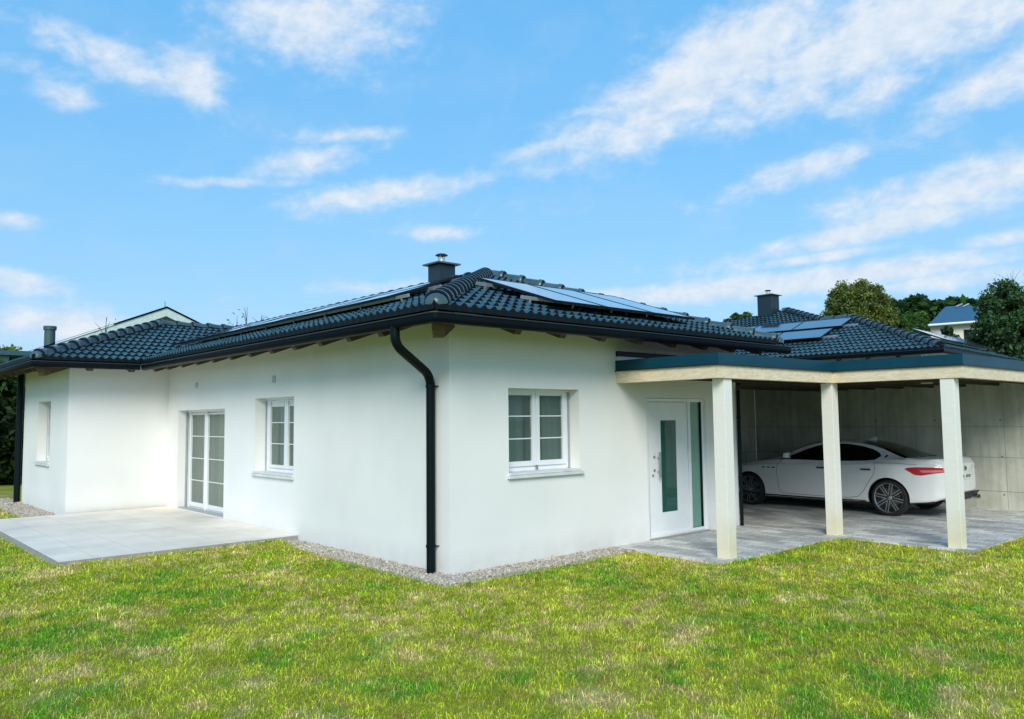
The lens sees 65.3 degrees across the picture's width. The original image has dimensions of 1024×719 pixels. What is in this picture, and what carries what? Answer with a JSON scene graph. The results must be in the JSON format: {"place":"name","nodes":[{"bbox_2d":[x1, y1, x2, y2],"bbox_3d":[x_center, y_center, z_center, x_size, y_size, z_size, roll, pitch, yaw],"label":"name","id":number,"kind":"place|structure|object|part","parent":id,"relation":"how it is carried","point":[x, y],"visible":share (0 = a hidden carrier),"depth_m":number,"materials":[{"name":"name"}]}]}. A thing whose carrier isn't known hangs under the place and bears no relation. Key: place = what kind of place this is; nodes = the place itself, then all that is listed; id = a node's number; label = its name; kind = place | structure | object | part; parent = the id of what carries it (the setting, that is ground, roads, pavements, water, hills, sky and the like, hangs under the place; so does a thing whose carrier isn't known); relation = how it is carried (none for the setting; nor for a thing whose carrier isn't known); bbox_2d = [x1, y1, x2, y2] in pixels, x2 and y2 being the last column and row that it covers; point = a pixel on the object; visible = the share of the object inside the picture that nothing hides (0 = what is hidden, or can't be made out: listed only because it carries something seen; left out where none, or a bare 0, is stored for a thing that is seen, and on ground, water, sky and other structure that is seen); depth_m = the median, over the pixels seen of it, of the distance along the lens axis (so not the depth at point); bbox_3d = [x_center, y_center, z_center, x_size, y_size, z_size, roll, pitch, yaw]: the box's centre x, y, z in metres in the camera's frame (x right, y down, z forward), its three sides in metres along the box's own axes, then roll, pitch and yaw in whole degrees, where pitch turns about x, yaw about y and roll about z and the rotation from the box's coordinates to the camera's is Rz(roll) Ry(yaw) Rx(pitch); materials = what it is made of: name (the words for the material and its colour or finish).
{"place":"outdoors","nodes":[
{"label":"outdoors","id":0,"kind":"place"},
{"bbox_2d":[30,306,199,350],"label":"gabled house","id":1,"kind":"structure","parent":0,"point":[166,313],"depth_m":40.06,"materials":[{"name":"paint"}]},
{"bbox_2d":[0,0,1023,350],"label":"sky","id":2,"kind":"structure","parent":0,"point":[205,161],"materials":[{"name":"blue"}]},
{"bbox_2d":[615,496,1023,564],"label":"paving","id":3,"kind":"structure","parent":0,"point":[774,525],"depth_m":13.36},
{"bbox_2d":[615,351,1023,558],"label":"carport","id":4,"kind":"object","parent":3,"relation":"on","point":[949,374],"visible":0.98,"depth_m":11.73,"materials":[{"name":"beige concrete"}]},
{"bbox_2d":[738,437,980,515],"bbox_3d":[6.928,2.370,16.944,2.147,1.482,4.994,3,-6,-41],"label":"car","id":5,"kind":"object","parent":3,"relation":"on","point":[889,478],"visible":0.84,"depth_m":15.73,"materials":[{"name":"white paint"}]},
{"bbox_3d":[6.183,1.919,16.678,0.231,0.314,0.980,3,-6,-41],"label":"side window","id":6,"kind":"part","parent":5,"relation":"part of","materials":[{"name":"black glass"}]},
{"bbox_3d":[6.853,1.851,15.926,0.243,0.308,0.920,3,-6,-41],"label":"side window","id":7,"kind":"part","parent":5,"relation":"part of","materials":[{"name":"black glass"}]},
{"bbox_3d":[7.769,1.783,16.027,1.370,0.317,1.010,3,-6,-41],"label":"rear window","id":8,"kind":"part","parent":5,"relation":"part of","materials":[{"name":"black glass"}]},
{"bbox_2d":[890,293,1005,344],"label":"wood","id":9,"kind":"object","parent":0,"point":[918,302],"visible":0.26,"depth_m":95.78,"materials":[{"name":"green plant"}]},
{"bbox_2d":[928,303,978,344],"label":"blue roofed house","id":10,"kind":"structure","parent":0,"point":[959,319],"depth_m":62.77,"materials":[{"name":"blue tile"}]},
{"bbox_2d":[964,329,972,344],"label":"window","id":11,"kind":"structure","parent":10,"relation":"in","point":[966,332],"depth_m":62.46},
{"label":"ground","id":12,"kind":"structure","parent":0,"visible":0},
{"bbox_2d":[0,344,25,377],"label":"hedge tree","id":13,"kind":"object","parent":12,"relation":"on","point":[11,347],"depth_m":33.21,"materials":[{"name":"green plant"}]},
{"bbox_2d":[0,358,25,484],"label":"hedge tree","id":14,"kind":"object","parent":12,"relation":"on","point":[8,396],"visible":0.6,"depth_m":25.40,"materials":[{"name":"green plant"}]},
{"bbox_2d":[0,350,31,361],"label":"building","id":15,"kind":"structure","parent":12,"relation":"on","point":[6,355],"depth_m":30.43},
{"bbox_2d":[94,318,115,332],"bbox_3d":[-14.640,1.383,28.824,0.551,5.849,1.014,-3,-5,32],"label":"sapling","id":16,"kind":"object","parent":12,"relation":"on","point":[105,326],"visible":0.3,"depth_m":28.94,"materials":[{"name":"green plant"}]},
{"bbox_2d":[0,506,297,565],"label":"patio","id":17,"kind":"structure","parent":12,"relation":"on","point":[64,539],"depth_m":13.31,"materials":[{"name":"grey concrete"}]},
{"bbox_2d":[0,497,637,587],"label":"gravel","id":18,"kind":"structure","parent":12,"relation":"on","point":[377,563],"depth_m":10.82,"materials":[{"name":"grey gravel"}]},
{"bbox_2d":[0,253,791,574],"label":"bungalow","id":19,"kind":"object","parent":12,"relation":"on","point":[464,423],"visible":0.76,"depth_m":12.25,"materials":[{"name":"white paint"}]},
{"bbox_2d":[34,402,50,465],"bbox_3d":[-10.498,1.663,18.326,0.531,1.495,1.350,3,-6,-41],"label":"window","id":20,"kind":"structure","parent":19,"relation":"in","point":[43,463],"depth_m":18.68,"materials":[{"name":"white plastic"}]},
{"bbox_2d":[178,409,224,517],"bbox_3d":[-6.171,2.059,16.396,0.372,2.158,2.759,3,-6,-41],"label":"patio door","id":21,"kind":"structure","parent":19,"relation":"in","point":[206,507],"depth_m":16.62,"materials":[{"name":"white plastic"}]},
{"bbox_2d":[251,397,293,479],"bbox_3d":[-4.005,1.324,13.908,0.411,1.427,1.601,3,-6,-41],"label":"window","id":22,"kind":"structure","parent":19,"relation":"in","point":[284,470],"depth_m":14.06,"materials":[{"name":"white plastic"}]},
{"bbox_2d":[179,294,409,346],"bbox_3d":[-4.569,-0.531,14.800,0.148,0.253,9.250,3,-6,-41],"label":"mounting rail","id":23,"kind":"object","parent":19,"relation":"attached to","point":[362,305],"visible":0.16,"depth_m":13.56,"materials":[{"name":"metal"}]},
{"bbox_2d":[172,326,242,345],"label":"solar panel","id":24,"kind":"object","parent":23,"relation":"attached to","point":[191,340],"visible":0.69,"depth_m":17.69,"materials":[{"name":"glass"}]},
{"bbox_2d":[202,319,274,338],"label":"solar panel","id":25,"kind":"object","parent":23,"relation":"attached to","point":[223,333],"visible":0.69,"depth_m":16.35,"materials":[{"name":"blue glass"}]},
{"bbox_2d":[236,308,321,331],"bbox_3d":[-4.385,-0.747,15.108,0.981,0.358,1.760,3,-6,-41],"label":"solar panel","id":26,"kind":"object","parent":23,"relation":"attached to","point":[261,324],"visible":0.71,"depth_m":14.99,"materials":[{"name":"blue glass"}]},
{"bbox_2d":[277,296,374,322],"bbox_3d":[-3.207,-0.859,13.779,0.981,0.358,1.760,3,-6,-41],"label":"solar panel","id":27,"kind":"object","parent":23,"relation":"attached to","point":[319,311],"visible":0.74,"depth_m":13.66,"materials":[{"name":"blue glass"}]},
{"bbox_2d":[326,282,440,311],"bbox_3d":[-2.029,-0.970,12.449,0.981,0.358,1.760,3,-6,-41],"label":"solar panel","id":28,"kind":"object","parent":23,"relation":"attached to","point":[383,297],"visible":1,"depth_m":12.05,"materials":[{"name":"blue glass"}]},
{"bbox_2d":[224,285,441,336],"bbox_3d":[-4.145,-0.694,15.190,0.148,0.253,9.250,3,-6,-41],"label":"mounting rail","id":29,"kind":"object","parent":19,"relation":"attached to","point":[428,289],"visible":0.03,"depth_m":12.02,"materials":[{"name":"metal"}]},
{"bbox_2d":[436,278,457,285],"bbox_3d":[-3.890,-0.933,16.412,0.147,0.253,9.250,3,-6,-41],"label":"mounting rail","id":30,"kind":"object","parent":19,"relation":"attached to","point":[445,282],"depth_m":13.29,"materials":[{"name":"metal"}]},
{"bbox_2d":[476,282,526,294],"bbox_3d":[0.864,-0.946,12.862,3.600,0.253,0.148,3,-6,-41],"label":"mounting rail","id":31,"kind":"object","parent":19,"relation":"attached to","point":[486,284],"visible":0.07,"depth_m":11.82,"materials":[{"name":"metal"}]},
{"bbox_2d":[507,389,583,478],"bbox_3d":[0.272,1.001,11.262,1.800,1.263,0.527,3,-6,-41],"label":"window","id":32,"kind":"structure","parent":19,"relation":"in","point":[555,415],"depth_m":11.37,"materials":[{"name":"white plastic"}]},
{"bbox_2d":[520,295,679,320],"bbox_3d":[1.509,-0.688,12.113,3.600,0.253,0.148,3,-6,-41],"label":"mounting rail","id":33,"kind":"object","parent":19,"relation":"attached to","point":[529,298],"visible":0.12,"depth_m":11.14,"materials":[{"name":"metal"}]},
{"bbox_2d":[476,277,606,308],"bbox_3d":[0.410,-0.996,11.866,1.040,0.602,1.722,3,-6,-41],"label":"solar panel","id":34,"kind":"object","parent":33,"relation":"attached to","point":[542,293],"visible":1,"depth_m":11.64,"materials":[{"name":"blue glass"}]},
{"bbox_2d":[530,284,652,314],"bbox_3d":[1.205,-0.952,12.566,1.040,0.602,1.722,3,-6,-41],"label":"solar panel","id":35,"kind":"object","parent":33,"relation":"attached to","point":[611,305],"visible":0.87,"depth_m":12.40,"materials":[{"name":"blue glass"}]},
{"bbox_2d":[574,290,694,319],"bbox_3d":[1.999,-0.908,13.266,1.040,0.602,1.722,3,-6,-41],"label":"solar panel","id":36,"kind":"object","parent":33,"relation":"attached to","point":[659,312],"visible":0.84,"depth_m":13.10,"materials":[{"name":"blue glass"}]},
{"bbox_2d":[646,398,709,540],"bbox_3d":[2.705,1.755,13.122,1.581,2.224,0.160,3,-6,-41],"label":"front door","id":37,"kind":"structure","parent":19,"relation":"in","point":[675,427],"depth_m":13.13,"materials":[{"name":"white plastic"}]},
{"bbox_2d":[0,481,1023,718],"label":"lawn","id":38,"kind":"structure","parent":12,"relation":"on","point":[6,490],"depth_m":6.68,"materials":[{"name":"plant"}]},
{"bbox_2d":[723,311,752,321],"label":"tree","id":39,"kind":"object","parent":12,"relation":"on","point":[735,316],"visible":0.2,"depth_m":52.01,"materials":[{"name":"green plant"}]},
{"bbox_2d":[735,389,756,463],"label":"concrete wall","id":40,"kind":"structure","parent":12,"relation":"on","point":[748,423],"depth_m":19.90,"materials":[{"name":"grey concrete"}]},
{"bbox_2d":[819,278,899,327],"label":"rounded tree","id":41,"kind":"object","parent":12,"relation":"on","point":[860,298],"visible":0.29,"depth_m":57.13,"materials":[{"name":"green plant"}]},
{"bbox_2d":[723,290,1020,453],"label":"neighbour house","id":42,"kind":"structure","parent":12,"relation":"on","point":[864,339],"depth_m":24.70,"materials":[{"name":"tile"}]},
{"bbox_2d":[775,324,857,332],"bbox_3d":[10.181,-0.955,27.048,3.000,0.256,0.142,-5,-6,44],"label":"mounting rail","id":43,"kind":"object","parent":42,"relation":"attached to","point":[853,325],"visible":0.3,"depth_m":26.24,"materials":[{"name":"metal"}]},
{"bbox_2d":[754,322,802,332],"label":"solar panel","id":44,"kind":"object","parent":43,"relation":"attached to","point":[784,327],"visible":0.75,"depth_m":28.23,"materials":[{"name":"blue glass"}]},
{"bbox_2d":[792,317,852,330],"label":"solar panel","id":45,"kind":"object","parent":43,"relation":"attached to","point":[826,323],"visible":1,"depth_m":27.06,"materials":[{"name":"blue glass"}]},
{"bbox_2d":[936,339,985,349],"bbox_3d":[14.176,-0.361,25.102,0.142,0.256,5.400,-5,-6,44],"label":"mounting rail","id":46,"kind":"object","parent":42,"relation":"attached to","point":[962,345],"visible":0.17,"depth_m":25.13,"materials":[{"name":"metal"}]},
{"bbox_2d":[908,327,961,343],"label":"solar panel","id":47,"kind":"object","parent":46,"relation":"attached to","point":[935,335],"visible":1,"depth_m":23.75,"materials":[{"name":"blue glass"}]},
{"bbox_2d":[928,331,977,346],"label":"solar panel","id":48,"kind":"object","parent":46,"relation":"attached to","point":[966,343],"visible":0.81,"depth_m":25.28,"materials":[{"name":"blue glass"}]},
{"bbox_2d":[950,336,992,349],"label":"solar panel","id":49,"kind":"object","parent":46,"relation":"attached to","point":[982,346],"visible":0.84,"depth_m":26.53,"materials":[{"name":"blue glass"}]},
{"bbox_2d":[754,383,1023,510],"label":"concrete wall","id":50,"kind":"structure","parent":12,"relation":"on","point":[992,427],"depth_m":17.27,"materials":[{"name":"grey concrete"}]},
{"bbox_2d":[894,318,913,331],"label":"bushy tree","id":51,"kind":"object","parent":12,"relation":"on","point":[903,324],"visible":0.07,"depth_m":59.95,"materials":[{"name":"green plant"}]},
{"bbox_2d":[899,311,930,336],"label":"bushy tree","id":52,"kind":"object","parent":12,"relation":"on","point":[918,317],"visible":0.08,"depth_m":72.47,"materials":[{"name":"green plant"}]},
{"bbox_2d":[909,322,929,335],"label":"bushy tree","id":53,"kind":"object","parent":12,"relation":"on","point":[921,326],"visible":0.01,"depth_m":65.64,"materials":[{"name":"green plant"}]},
{"bbox_2d":[940,325,963,344],"bbox_3d":[21.240,1.478,38.078,1.552,6.301,1.384,3,-6,-41],"label":"dark bush","id":54,"kind":"object","parent":12,"relation":"on","point":[947,330],"visible":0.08,"depth_m":38.22,"materials":[{"name":"green plant"}]},
{"bbox_2d":[964,278,1023,360],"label":"dark tree","id":55,"kind":"object","parent":12,"relation":"on","point":[1000,313],"visible":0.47,"depth_m":39.43,"materials":[{"name":"green plant"}]},
{"bbox_3d":[-4.315,-0.769,16.023,0.148,0.253,9.250,3,-6,-41],"label":"rail","id":56,"kind":"object","parent":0,"visible":0},
{"bbox_2d":[204,319,267,335],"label":"solar panel","id":57,"kind":"object","parent":56,"relation":"attached to","point":[236,327],"visible":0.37,"depth_m":19.17,"materials":[{"name":"glass"}]},
{"bbox_2d":[272,301,345,319],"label":"solar panel","id":58,"kind":"object","parent":56,"relation":"attached to","point":[309,310],"visible":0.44,"depth_m":16.51,"materials":[{"name":"blue glass"}]},
{"bbox_2d":[312,289,396,310],"bbox_3d":[-2.952,-1.097,15.002,0.981,0.358,1.760,3,-6,-41],"label":"solar panel","id":59,"kind":"object","parent":56,"relation":"attached to","point":[355,299],"visible":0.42,"depth_m":15.14,"materials":[{"name":"blue glass"}]},
{"bbox_2d":[360,274,462,299],"bbox_3d":[-1.774,-1.209,13.672,0.981,0.358,1.760,3,-6,-41],"label":"solar panel","id":60,"kind":"object","parent":56,"relation":"attached to","point":[448,279],"visible":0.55,"depth_m":13.38,"materials":[{"name":"blue glass"}]},
{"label":"rail","id":61,"kind":"object","parent":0,"visible":0},
{"bbox_2d":[779,328,832,340],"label":"solar panel","id":62,"kind":"object","parent":61,"relation":"attached to","point":[804,334],"visible":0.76,"depth_m":26.24,"materials":[{"name":"blue glass"}]}
]}

